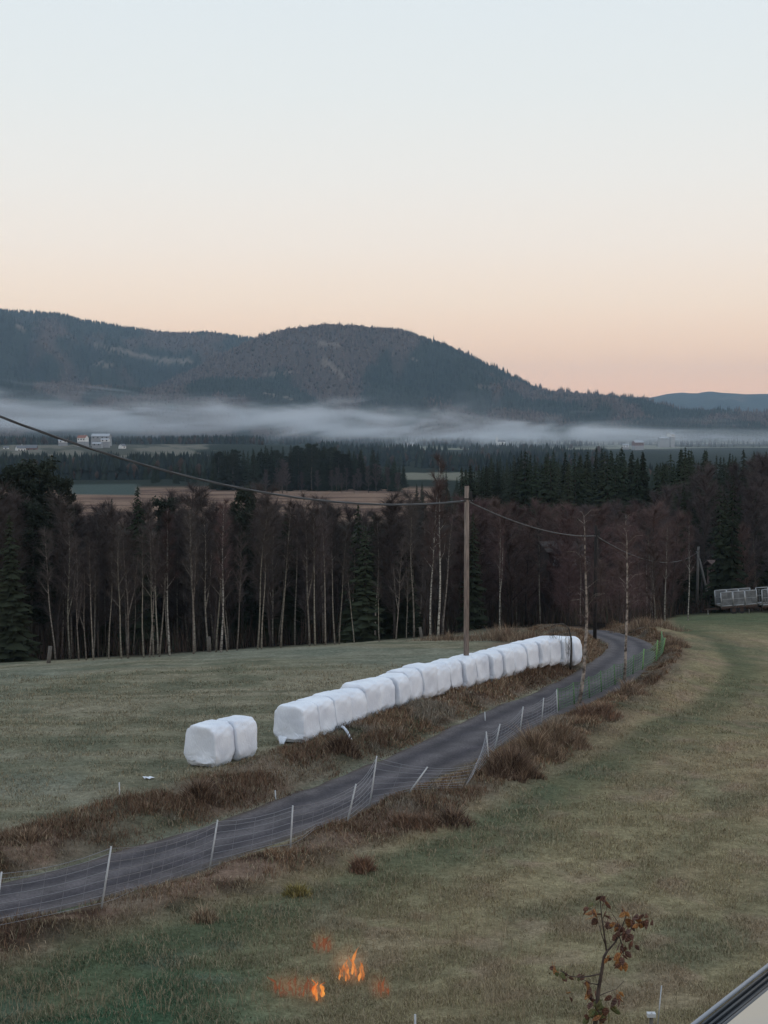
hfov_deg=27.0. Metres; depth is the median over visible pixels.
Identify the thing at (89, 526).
bare tree
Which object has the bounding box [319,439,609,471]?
valley wood
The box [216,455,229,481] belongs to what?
pine tree
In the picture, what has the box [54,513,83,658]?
bare tree
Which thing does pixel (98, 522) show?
bare tree
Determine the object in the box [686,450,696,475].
spruce tree
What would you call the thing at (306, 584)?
bare tree
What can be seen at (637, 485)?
spruce tree
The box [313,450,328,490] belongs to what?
spruce tree
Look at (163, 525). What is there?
bare tree
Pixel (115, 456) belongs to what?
overhead cable
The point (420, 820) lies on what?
weed clump
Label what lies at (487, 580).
bare tree
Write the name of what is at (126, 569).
bare tree
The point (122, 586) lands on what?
bare tree
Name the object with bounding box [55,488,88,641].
bare tree
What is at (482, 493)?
spruce tree
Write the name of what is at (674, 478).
spruce tree
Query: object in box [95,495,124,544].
bare tree
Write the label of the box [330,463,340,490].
spruce tree
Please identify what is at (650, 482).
valley wood
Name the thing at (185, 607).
bare tree
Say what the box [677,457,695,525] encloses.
spruce tree
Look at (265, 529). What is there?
bare tree
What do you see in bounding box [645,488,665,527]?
bare tree
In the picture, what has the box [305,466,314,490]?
spruce tree
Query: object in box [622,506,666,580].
bare tree
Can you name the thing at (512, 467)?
spruce tree
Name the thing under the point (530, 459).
spruce tree
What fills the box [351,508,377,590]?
bare tree
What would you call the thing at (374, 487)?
spruce tree
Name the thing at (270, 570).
bare tree
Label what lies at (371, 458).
spruce tree
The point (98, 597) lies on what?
bare tree
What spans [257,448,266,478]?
spruce tree
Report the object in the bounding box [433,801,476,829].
weed clump
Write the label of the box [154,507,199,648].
bare tree
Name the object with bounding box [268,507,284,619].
bare tree
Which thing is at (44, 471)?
pine tree
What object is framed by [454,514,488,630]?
spruce tree
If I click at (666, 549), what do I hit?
birch tree
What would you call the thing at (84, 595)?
bare tree
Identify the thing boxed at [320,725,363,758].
weed clump
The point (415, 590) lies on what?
spruce tree
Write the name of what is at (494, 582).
bare tree
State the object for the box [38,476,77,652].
pine tree
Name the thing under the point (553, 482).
spruce tree
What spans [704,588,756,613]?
farm trailer
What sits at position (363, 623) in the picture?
spruce tree
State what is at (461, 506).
bare tree
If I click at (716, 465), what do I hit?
spruce tree
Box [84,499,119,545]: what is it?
bare tree
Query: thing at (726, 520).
spruce tree
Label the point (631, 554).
overhead cable
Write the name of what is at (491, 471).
spruce tree
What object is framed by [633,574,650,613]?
bare tree
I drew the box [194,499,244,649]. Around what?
bare tree
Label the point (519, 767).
weed clump
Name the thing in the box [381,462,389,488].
spruce tree
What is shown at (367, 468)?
bare tree
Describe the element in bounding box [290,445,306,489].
pine tree
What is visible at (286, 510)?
bare tree
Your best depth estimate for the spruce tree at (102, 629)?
134.23 m
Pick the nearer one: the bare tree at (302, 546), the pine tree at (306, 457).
the bare tree at (302, 546)
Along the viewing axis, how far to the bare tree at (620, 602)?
113.14 m
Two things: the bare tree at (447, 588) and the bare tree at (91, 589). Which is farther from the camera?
the bare tree at (447, 588)
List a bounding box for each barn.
[26,445,37,449]
[91,434,111,445]
[623,444,628,448]
[658,437,668,447]
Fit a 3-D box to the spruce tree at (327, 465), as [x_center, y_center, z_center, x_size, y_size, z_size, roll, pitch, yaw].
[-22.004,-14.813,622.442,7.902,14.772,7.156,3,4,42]
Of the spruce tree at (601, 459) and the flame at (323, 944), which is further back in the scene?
the spruce tree at (601, 459)
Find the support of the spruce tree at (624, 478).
on the ground at (726, 646)
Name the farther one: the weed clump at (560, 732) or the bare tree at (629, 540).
the bare tree at (629, 540)
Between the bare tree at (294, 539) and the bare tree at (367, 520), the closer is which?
the bare tree at (294, 539)
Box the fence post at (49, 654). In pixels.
[46,646,51,662]
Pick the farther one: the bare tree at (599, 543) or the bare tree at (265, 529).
the bare tree at (599, 543)
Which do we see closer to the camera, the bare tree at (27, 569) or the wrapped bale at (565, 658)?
the wrapped bale at (565, 658)
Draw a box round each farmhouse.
[15,444,25,450]
[77,434,88,446]
[631,440,643,449]
[667,432,674,446]
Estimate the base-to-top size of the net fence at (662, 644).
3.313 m
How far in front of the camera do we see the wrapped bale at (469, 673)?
62.81 m
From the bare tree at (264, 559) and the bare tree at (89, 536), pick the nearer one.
the bare tree at (264, 559)
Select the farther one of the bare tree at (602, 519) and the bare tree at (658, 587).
the bare tree at (602, 519)
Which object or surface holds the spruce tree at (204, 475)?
on the ground at (726, 646)
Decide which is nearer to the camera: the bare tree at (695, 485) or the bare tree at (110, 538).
the bare tree at (110, 538)
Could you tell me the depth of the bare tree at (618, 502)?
184.61 m
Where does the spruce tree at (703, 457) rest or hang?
on the ground at (726, 646)
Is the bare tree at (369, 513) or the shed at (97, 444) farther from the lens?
the shed at (97, 444)
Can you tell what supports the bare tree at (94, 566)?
on the ground at (726, 646)
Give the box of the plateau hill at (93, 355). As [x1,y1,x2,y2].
[0,312,244,388]
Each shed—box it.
[58,439,67,445]
[92,442,102,447]
[100,438,109,447]
[536,541,592,621]
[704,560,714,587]
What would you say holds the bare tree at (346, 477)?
on the ground at (726, 646)
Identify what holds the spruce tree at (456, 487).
on the ground at (726, 646)
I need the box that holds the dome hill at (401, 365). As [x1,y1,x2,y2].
[160,328,762,428]
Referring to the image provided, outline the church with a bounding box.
[496,436,504,445]
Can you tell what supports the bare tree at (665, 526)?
on the ground at (726, 646)
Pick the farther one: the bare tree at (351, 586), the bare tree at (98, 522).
the bare tree at (98, 522)
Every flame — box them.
[267,976,313,997]
[311,979,324,1000]
[313,937,330,950]
[339,950,364,980]
[373,978,388,994]
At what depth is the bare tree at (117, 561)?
79.13 m
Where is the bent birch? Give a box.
[549,623,572,669]
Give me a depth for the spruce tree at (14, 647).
115.99 m
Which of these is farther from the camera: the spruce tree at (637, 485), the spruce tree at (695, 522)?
the spruce tree at (637, 485)
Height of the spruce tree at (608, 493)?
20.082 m
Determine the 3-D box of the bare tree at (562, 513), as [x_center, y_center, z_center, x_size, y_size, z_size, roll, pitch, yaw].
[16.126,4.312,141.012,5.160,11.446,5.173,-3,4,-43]
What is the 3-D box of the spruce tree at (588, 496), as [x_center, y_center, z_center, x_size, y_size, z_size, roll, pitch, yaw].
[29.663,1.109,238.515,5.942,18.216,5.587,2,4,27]
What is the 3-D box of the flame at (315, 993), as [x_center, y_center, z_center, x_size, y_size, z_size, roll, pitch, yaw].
[-1.214,8.709,29.122,0.435,0.618,0.663,0,3,0]
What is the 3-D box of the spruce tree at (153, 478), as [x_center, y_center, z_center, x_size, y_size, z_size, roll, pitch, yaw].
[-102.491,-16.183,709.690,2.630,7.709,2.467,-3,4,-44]
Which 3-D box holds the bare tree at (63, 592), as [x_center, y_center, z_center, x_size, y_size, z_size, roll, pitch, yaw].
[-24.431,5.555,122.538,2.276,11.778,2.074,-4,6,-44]
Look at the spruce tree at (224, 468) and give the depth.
622.11 m
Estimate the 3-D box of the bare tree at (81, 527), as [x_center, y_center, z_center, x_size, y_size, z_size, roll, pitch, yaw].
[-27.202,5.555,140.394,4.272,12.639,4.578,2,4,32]
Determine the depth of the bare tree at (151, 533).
114.86 m
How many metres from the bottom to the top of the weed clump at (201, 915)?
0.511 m
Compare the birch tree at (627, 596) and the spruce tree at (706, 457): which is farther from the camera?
the spruce tree at (706, 457)
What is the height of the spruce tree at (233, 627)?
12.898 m
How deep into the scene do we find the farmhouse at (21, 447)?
1347.00 m
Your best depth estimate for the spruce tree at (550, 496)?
210.92 m
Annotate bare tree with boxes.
[0,476,26,581]
[0,491,39,596]
[0,500,33,611]
[1,484,46,633]
[2,503,36,637]
[28,512,58,655]
[32,484,86,658]
[33,526,55,659]
[38,518,72,629]
[51,510,78,651]
[51,512,67,655]
[53,511,70,652]
[54,513,79,657]
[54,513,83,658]
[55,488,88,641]
[60,501,95,647]
[65,542,94,652]
[66,537,88,660]
[66,544,100,654]
[72,514,87,640]
[72,557,89,659]
[73,512,94,631]
[78,531,99,659]
[79,537,117,655]
[82,502,140,654]
[82,513,109,629]
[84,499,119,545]
[85,516,110,655]
[86,504,118,576]
[87,547,104,654]
[93,509,122,625]
[94,522,124,651]
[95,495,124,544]
[98,539,112,652]
[103,528,150,654]
[103,541,118,658]
[105,524,132,658]
[107,570,113,648]
[112,514,140,657]
[115,550,132,654]
[116,496,157,610]
[117,514,140,619]
[118,500,158,611]
[128,548,143,650]
[133,524,149,657]
[138,520,165,656]
[141,498,159,651]
[144,523,163,653]
[146,533,165,656]
[151,515,187,630]
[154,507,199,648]
[154,513,178,656]
[155,528,173,648]
[156,481,189,637]
[159,481,214,649]
[164,515,188,644]
[169,502,188,646]
[170,479,219,646]
[176,519,217,650]
[177,495,206,653]
[177,509,205,651]
[182,535,195,635]
[189,488,226,646]
[189,508,219,649]
[192,496,222,621]
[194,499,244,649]
[206,510,226,629]
[206,528,233,651]
[207,511,251,647]
[211,502,235,651]
[214,529,230,647]
[217,504,255,622]
[229,482,276,642]
[230,530,252,650]
[238,479,295,646]
[246,506,294,621]
[253,501,278,648]
[255,522,273,648]
[259,512,283,644]
[262,469,267,490]
[265,496,284,604]
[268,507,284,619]
[274,498,302,647]
[274,507,300,601]
[275,502,308,619]
[276,458,288,492]
[276,536,295,643]
[281,462,290,485]
[281,507,325,642]
[281,508,299,569]
[283,513,306,644]
[290,500,312,603]
[294,490,322,645]
[295,532,312,641]
[297,517,340,628]
[300,501,323,645]
[301,520,335,638]
[306,505,342,632]
[308,493,345,627]
[311,494,335,640]
[311,501,328,641]
[315,470,321,486]
[315,517,331,644]
[317,502,353,621]
[318,496,350,627]
[326,519,340,644]
[333,467,339,491]
[336,521,352,643]
[336,522,354,602]
[339,501,366,607]
[342,468,349,486]
[342,557,354,642]
[345,543,360,599]
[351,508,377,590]
[355,512,369,569]
[361,508,386,573]
[363,466,371,492]
[367,507,386,634]
[369,484,417,638]
[371,463,380,491]
[371,494,419,634]
[371,555,383,641]
[384,466,390,491]
[385,514,418,584]
[387,535,409,639]
[395,485,426,593]
[399,513,415,633]
[401,497,423,636]
[403,563,412,638]
[405,500,421,633]
[406,497,436,606]
[410,522,444,635]
[414,538,431,629]
[415,478,458,623]
[415,501,433,631]
[415,519,445,632]
[419,519,455,628]
[422,499,452,628]
[424,521,458,633]
[437,528,456,624]
[438,509,492,611]
[440,496,460,634]
[442,528,482,630]
[444,503,504,625]
[445,512,489,607]
[450,490,491,581]
[451,524,496,610]
[452,508,494,599]
[469,498,502,607]
[480,498,538,626]
[484,494,523,618]
[484,505,526,625]
[486,528,497,610]
[487,513,521,618]
[489,523,523,614]
[494,553,505,623]
[502,518,551,624]
[504,522,539,606]
[505,500,532,612]
[517,494,555,620]
[528,521,547,624]
[531,502,562,600]
[535,514,560,585]
[535,544,562,613]
[536,498,588,619]
[560,514,587,540]
[562,564,584,613]
[572,528,614,617]
[575,501,619,616]
[578,504,593,538]
[582,522,611,599]
[582,557,593,615]
[585,533,592,614]
[589,530,604,579]
[589,558,613,622]
[593,547,608,621]
[605,554,635,623]
[606,497,625,603]
[606,508,628,601]
[608,522,648,622]
[614,522,640,582]
[615,500,644,566]
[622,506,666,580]
[627,496,647,558]
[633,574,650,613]
[634,568,650,614]
[635,498,677,606]
[637,542,664,622]
[644,526,657,612]
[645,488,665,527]
[647,553,658,619]
[648,521,682,596]
[649,509,670,571]
[655,532,683,610]
[656,483,687,607]
[657,510,696,614]
[657,541,691,609]
[661,501,675,554]
[686,459,723,601]
[688,471,714,525]
[688,473,716,551]
[720,460,751,543]
[735,456,766,515]
[735,521,762,589]
[736,450,767,570]
[736,455,767,552]
[736,482,767,605]
[737,469,767,573]
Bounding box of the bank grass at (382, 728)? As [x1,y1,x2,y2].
[0,619,681,962]
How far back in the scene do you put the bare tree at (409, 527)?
119.86 m
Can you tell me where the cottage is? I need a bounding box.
[118,444,125,448]
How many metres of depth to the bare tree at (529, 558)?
153.62 m
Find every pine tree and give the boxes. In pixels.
[0,463,45,634]
[14,455,62,651]
[14,498,57,656]
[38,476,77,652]
[147,495,189,642]
[210,451,223,474]
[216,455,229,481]
[225,452,241,490]
[225,487,265,642]
[228,449,244,479]
[272,450,284,476]
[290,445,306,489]
[301,442,323,490]
[304,445,318,489]
[326,447,336,459]
[328,450,346,490]
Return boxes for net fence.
[0,689,557,924]
[557,631,665,710]
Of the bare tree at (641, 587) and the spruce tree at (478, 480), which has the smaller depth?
the bare tree at (641, 587)
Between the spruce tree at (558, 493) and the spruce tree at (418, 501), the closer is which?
the spruce tree at (558, 493)
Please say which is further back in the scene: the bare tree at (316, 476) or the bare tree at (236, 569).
the bare tree at (316, 476)
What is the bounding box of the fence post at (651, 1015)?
[646,1012,655,1023]
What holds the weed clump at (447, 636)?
on the ground at (726, 646)
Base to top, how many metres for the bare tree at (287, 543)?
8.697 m
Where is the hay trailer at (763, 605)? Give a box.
[746,587,767,612]
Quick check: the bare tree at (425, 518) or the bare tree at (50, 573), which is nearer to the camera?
the bare tree at (50, 573)
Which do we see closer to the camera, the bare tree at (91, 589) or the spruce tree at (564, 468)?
the bare tree at (91, 589)
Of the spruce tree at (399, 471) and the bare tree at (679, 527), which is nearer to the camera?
the bare tree at (679, 527)
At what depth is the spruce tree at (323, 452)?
624.99 m
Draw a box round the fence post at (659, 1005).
[657,985,661,1023]
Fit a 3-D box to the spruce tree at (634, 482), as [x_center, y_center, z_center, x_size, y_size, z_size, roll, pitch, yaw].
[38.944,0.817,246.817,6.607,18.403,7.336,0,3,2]
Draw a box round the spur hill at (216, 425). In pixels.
[0,379,767,439]
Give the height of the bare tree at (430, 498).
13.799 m
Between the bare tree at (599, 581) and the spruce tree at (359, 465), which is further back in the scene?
the spruce tree at (359, 465)
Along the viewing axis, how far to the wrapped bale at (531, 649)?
67.59 m
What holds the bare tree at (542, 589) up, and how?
on the ground at (726, 646)
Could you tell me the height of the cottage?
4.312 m
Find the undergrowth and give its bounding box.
[20,561,767,659]
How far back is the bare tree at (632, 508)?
182.47 m
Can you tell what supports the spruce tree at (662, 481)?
on the ground at (726, 646)
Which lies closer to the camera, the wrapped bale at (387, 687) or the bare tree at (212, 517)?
the wrapped bale at (387, 687)
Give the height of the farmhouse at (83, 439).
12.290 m
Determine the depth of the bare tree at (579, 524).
156.90 m
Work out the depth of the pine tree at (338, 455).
599.80 m
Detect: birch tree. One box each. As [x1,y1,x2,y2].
[155,506,183,655]
[210,496,235,651]
[418,477,447,637]
[424,449,454,638]
[493,510,507,627]
[558,505,613,702]
[604,509,655,680]
[642,550,649,612]
[661,527,671,620]
[679,510,696,619]
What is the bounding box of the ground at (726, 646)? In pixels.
[0,440,767,1023]
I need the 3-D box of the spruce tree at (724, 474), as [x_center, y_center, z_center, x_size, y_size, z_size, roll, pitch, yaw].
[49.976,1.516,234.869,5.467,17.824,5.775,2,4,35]
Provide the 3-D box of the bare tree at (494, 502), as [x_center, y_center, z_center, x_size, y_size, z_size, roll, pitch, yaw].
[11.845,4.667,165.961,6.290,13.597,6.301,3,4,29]
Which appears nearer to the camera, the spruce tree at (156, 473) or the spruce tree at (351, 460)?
the spruce tree at (351, 460)
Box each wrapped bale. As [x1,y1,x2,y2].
[184,719,234,767]
[217,715,256,760]
[273,701,319,743]
[296,696,335,735]
[312,690,351,730]
[331,688,366,722]
[340,680,381,718]
[361,677,394,710]
[377,673,410,707]
[386,668,422,702]
[402,663,437,698]
[427,662,450,695]
[432,658,462,689]
[450,655,476,687]
[460,653,489,684]
[474,650,502,681]
[486,647,514,677]
[496,644,526,674]
[509,640,538,668]
[525,638,549,667]
[534,636,560,665]
[555,636,569,665]
[566,636,581,665]
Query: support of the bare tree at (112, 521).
on the ground at (726, 646)
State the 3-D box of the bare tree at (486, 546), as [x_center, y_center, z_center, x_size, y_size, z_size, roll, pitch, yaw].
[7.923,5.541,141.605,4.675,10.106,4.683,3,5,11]
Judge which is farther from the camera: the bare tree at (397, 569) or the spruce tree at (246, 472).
the spruce tree at (246, 472)
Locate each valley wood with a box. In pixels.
[0,434,479,445]
[0,435,264,444]
[0,450,227,480]
[2,454,208,478]
[29,435,479,444]
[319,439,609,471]
[319,441,605,470]
[352,437,767,448]
[366,438,760,448]
[511,460,749,499]
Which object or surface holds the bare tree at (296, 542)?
on the ground at (726, 646)
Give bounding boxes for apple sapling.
[549,893,652,1023]
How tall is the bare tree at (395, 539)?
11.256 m
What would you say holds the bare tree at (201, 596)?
on the ground at (726, 646)
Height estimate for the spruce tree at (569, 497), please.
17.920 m
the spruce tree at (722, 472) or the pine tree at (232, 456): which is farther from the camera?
the pine tree at (232, 456)
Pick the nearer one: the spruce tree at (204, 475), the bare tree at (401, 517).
the bare tree at (401, 517)
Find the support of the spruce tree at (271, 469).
on the ground at (726, 646)
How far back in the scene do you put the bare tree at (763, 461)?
194.40 m
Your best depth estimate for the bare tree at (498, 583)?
142.53 m
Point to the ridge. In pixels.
(711, 400)
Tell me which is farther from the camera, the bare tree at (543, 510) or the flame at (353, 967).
the bare tree at (543, 510)
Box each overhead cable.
[0,415,465,505]
[469,501,595,536]
[597,536,697,562]
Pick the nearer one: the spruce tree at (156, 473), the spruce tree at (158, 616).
the spruce tree at (158, 616)
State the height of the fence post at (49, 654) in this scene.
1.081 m
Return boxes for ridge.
[634,392,767,411]
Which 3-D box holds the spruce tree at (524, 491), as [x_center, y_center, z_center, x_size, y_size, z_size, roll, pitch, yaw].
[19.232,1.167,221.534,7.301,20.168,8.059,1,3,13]
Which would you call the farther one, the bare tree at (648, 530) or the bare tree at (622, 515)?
the bare tree at (622, 515)
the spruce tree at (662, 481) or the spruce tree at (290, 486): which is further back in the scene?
the spruce tree at (290, 486)
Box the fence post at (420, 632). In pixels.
[419,627,422,638]
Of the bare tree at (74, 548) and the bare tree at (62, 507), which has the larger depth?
the bare tree at (62, 507)
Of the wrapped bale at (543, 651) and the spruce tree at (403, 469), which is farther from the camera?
the spruce tree at (403, 469)
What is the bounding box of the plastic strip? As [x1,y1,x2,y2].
[339,726,351,738]
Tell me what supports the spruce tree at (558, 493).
on the ground at (726, 646)
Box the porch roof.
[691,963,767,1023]
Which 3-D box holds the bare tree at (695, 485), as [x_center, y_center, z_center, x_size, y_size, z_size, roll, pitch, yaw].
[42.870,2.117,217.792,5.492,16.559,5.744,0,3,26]
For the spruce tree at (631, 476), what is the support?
on the ground at (726, 646)
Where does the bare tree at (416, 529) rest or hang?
on the ground at (726, 646)
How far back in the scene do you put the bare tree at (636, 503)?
188.89 m
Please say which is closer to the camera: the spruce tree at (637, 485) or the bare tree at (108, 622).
the bare tree at (108, 622)
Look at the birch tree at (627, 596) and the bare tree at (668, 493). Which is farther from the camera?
the bare tree at (668, 493)
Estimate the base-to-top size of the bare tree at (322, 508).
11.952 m
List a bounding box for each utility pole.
[464,485,473,655]
[593,525,600,639]
[696,546,709,607]
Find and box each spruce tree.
[0,516,42,662]
[73,539,118,647]
[110,487,165,653]
[140,523,165,644]
[151,469,155,482]
[153,507,186,641]
[154,463,160,480]
[173,465,179,483]
[191,466,197,483]
[202,465,206,482]
[209,461,218,489]
[216,452,232,489]
[216,457,230,489]
[217,519,253,642]
[238,450,246,487]
[239,453,251,487]
[245,523,267,639]
[249,450,260,490]
[255,514,313,644]
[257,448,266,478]
[262,445,268,475]
[262,451,269,488]
[264,446,281,490]
[279,447,287,489]
[284,455,296,490]
[292,456,305,489]
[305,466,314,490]
[313,446,318,488]
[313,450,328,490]
[322,448,325,469]
[323,458,329,489]
[327,446,337,489]
[328,458,348,490]
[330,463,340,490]
[334,537,352,632]
[336,505,376,641]
[340,526,384,642]
[347,450,354,488]
[352,449,369,482]
[352,450,367,489]
[357,459,366,490]
[362,451,383,490]
[366,511,387,635]
[369,447,375,475]
[375,451,383,482]
[379,533,422,638]
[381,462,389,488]
[385,457,402,491]
[398,464,404,487]
[398,548,422,633]
[401,464,408,486]
[401,471,405,487]
[414,484,422,524]
[420,483,425,519]
[443,472,449,504]
[450,467,464,556]
[454,479,458,496]
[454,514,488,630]
[460,469,471,514]
[464,464,478,502]
[474,465,482,495]
[476,470,490,535]
[483,466,495,530]
[489,459,494,483]
[490,471,495,499]
[493,468,504,507]
[507,455,515,502]
[510,457,522,498]
[511,451,540,568]
[526,454,533,487]
[526,462,534,503]
[526,465,542,523]
[532,456,537,486]
[534,455,556,537]
[537,454,555,503]
[540,460,559,540]
[547,467,555,503]
[549,449,560,484]
[552,461,556,495]
[552,467,564,515]
[558,464,574,539]
[559,452,569,504]
[560,464,577,521]
[569,465,583,523]
[570,452,581,495]
[572,456,591,520]
[581,455,596,517]
[581,459,594,509]
[584,452,596,522]
[589,451,612,527]
[589,459,596,506]
[591,448,602,508]
[597,449,605,486]
[598,455,624,547]
[606,451,613,499]
[608,466,631,579]
[611,454,628,521]
[618,447,626,494]
[618,456,630,518]
[625,451,635,503]
[626,459,647,556]
[627,461,643,507]
[632,452,651,508]
[639,453,651,506]
[640,463,660,567]
[654,462,674,582]
[660,464,672,508]
[667,453,675,498]
[670,465,677,511]
[671,450,686,514]
[674,455,695,540]
[674,529,694,611]
[675,481,699,598]
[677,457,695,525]
[685,451,693,492]
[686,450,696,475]
[689,491,704,599]
[692,467,715,592]
[696,451,716,571]
[699,480,730,612]
[700,450,721,537]
[709,475,748,612]
[711,495,735,581]
[712,455,722,497]
[713,456,722,496]
[717,463,729,524]
[720,458,727,484]
[722,454,731,518]
[725,492,737,539]
[738,449,748,500]
[744,492,767,601]
[760,457,767,586]
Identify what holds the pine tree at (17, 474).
on the ground at (726, 646)
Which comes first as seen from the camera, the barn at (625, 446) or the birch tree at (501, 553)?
the birch tree at (501, 553)
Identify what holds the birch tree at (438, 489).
on the ground at (726, 646)
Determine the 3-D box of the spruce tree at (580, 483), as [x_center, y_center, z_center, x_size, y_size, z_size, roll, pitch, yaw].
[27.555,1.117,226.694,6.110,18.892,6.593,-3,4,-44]
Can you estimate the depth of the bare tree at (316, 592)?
129.01 m
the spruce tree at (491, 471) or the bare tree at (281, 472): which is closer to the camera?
the spruce tree at (491, 471)
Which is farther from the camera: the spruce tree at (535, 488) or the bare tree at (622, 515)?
the spruce tree at (535, 488)
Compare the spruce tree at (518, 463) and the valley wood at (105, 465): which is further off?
the valley wood at (105, 465)
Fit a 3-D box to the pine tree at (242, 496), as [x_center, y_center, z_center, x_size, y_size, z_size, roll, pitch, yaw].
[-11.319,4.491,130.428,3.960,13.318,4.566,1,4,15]
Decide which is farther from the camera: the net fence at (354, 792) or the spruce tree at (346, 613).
the spruce tree at (346, 613)
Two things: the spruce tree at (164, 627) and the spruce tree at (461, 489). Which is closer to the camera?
the spruce tree at (164, 627)
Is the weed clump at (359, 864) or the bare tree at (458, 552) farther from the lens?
the bare tree at (458, 552)
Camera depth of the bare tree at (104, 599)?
125.93 m
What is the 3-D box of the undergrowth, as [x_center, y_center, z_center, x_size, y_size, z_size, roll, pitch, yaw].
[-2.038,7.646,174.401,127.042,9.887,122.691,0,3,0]
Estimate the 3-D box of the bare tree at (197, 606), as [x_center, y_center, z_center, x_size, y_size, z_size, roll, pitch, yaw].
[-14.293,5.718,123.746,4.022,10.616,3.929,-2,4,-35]
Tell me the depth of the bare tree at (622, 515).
174.28 m
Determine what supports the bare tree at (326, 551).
on the ground at (726, 646)
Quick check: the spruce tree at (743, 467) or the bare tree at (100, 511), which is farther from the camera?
the spruce tree at (743, 467)
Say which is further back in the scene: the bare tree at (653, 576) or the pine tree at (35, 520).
the pine tree at (35, 520)
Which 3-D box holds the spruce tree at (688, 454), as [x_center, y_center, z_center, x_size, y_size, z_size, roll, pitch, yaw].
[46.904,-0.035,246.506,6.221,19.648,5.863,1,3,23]
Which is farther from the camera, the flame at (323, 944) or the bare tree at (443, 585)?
the bare tree at (443, 585)
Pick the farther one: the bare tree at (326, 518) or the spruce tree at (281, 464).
the spruce tree at (281, 464)
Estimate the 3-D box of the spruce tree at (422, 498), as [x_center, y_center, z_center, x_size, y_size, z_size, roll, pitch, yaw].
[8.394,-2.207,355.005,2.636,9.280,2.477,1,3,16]
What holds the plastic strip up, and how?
on the ground at (726, 646)
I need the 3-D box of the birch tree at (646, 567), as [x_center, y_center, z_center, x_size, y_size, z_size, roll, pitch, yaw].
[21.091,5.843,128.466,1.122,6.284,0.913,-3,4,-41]
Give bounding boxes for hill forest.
[0,308,253,388]
[0,375,767,438]
[146,321,767,432]
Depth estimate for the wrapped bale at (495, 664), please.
64.69 m
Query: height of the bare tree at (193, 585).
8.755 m
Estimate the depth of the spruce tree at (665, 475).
222.44 m
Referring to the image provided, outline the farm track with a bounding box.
[0,630,654,920]
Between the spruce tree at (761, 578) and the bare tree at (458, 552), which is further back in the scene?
the spruce tree at (761, 578)
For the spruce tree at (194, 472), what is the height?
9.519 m
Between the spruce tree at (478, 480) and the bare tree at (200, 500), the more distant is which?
the spruce tree at (478, 480)
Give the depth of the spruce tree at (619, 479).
233.12 m
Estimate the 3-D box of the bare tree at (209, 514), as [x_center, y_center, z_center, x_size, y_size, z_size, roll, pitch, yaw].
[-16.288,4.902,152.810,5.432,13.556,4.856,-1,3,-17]
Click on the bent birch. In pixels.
(570, 648)
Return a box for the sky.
[0,0,767,397]
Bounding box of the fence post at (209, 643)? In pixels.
[207,637,210,651]
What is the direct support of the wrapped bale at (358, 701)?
on the ground at (726, 646)
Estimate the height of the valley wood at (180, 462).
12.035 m
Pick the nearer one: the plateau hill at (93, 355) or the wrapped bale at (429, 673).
the wrapped bale at (429, 673)
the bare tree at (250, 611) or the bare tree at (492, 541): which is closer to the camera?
the bare tree at (250, 611)
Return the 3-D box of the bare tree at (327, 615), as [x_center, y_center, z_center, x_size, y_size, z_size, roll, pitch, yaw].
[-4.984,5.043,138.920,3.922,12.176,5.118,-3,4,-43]
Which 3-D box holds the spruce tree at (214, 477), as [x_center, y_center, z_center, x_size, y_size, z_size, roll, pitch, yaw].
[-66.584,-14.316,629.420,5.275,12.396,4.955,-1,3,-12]
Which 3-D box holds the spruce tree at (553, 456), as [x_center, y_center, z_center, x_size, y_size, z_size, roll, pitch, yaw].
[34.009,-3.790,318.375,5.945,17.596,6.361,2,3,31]
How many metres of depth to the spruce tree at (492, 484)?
313.67 m
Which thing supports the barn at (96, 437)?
on the ground at (726, 646)
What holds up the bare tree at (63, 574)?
on the ground at (726, 646)
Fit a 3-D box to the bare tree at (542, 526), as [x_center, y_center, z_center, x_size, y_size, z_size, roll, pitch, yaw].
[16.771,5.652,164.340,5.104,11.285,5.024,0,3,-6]
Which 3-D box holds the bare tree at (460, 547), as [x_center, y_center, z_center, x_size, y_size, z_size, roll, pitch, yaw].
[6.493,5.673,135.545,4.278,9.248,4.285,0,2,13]
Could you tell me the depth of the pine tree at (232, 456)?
608.48 m
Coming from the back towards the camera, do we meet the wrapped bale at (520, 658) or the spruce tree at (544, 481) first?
the spruce tree at (544, 481)
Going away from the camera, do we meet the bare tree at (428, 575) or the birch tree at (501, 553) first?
the birch tree at (501, 553)
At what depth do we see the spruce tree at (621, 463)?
278.75 m
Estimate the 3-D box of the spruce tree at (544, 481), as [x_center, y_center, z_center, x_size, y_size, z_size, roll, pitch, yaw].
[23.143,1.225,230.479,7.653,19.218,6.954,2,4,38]
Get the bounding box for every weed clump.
[0,824,49,845]
[180,769,224,806]
[186,901,220,924]
[280,880,314,898]
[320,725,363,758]
[346,852,380,874]
[384,808,440,832]
[403,630,482,641]
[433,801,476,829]
[451,621,557,641]
[478,737,548,782]
[505,720,568,763]
[531,715,595,750]
[568,698,623,721]
[604,677,652,695]
[609,615,690,633]
[650,634,692,650]
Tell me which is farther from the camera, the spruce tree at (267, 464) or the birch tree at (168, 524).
the spruce tree at (267, 464)

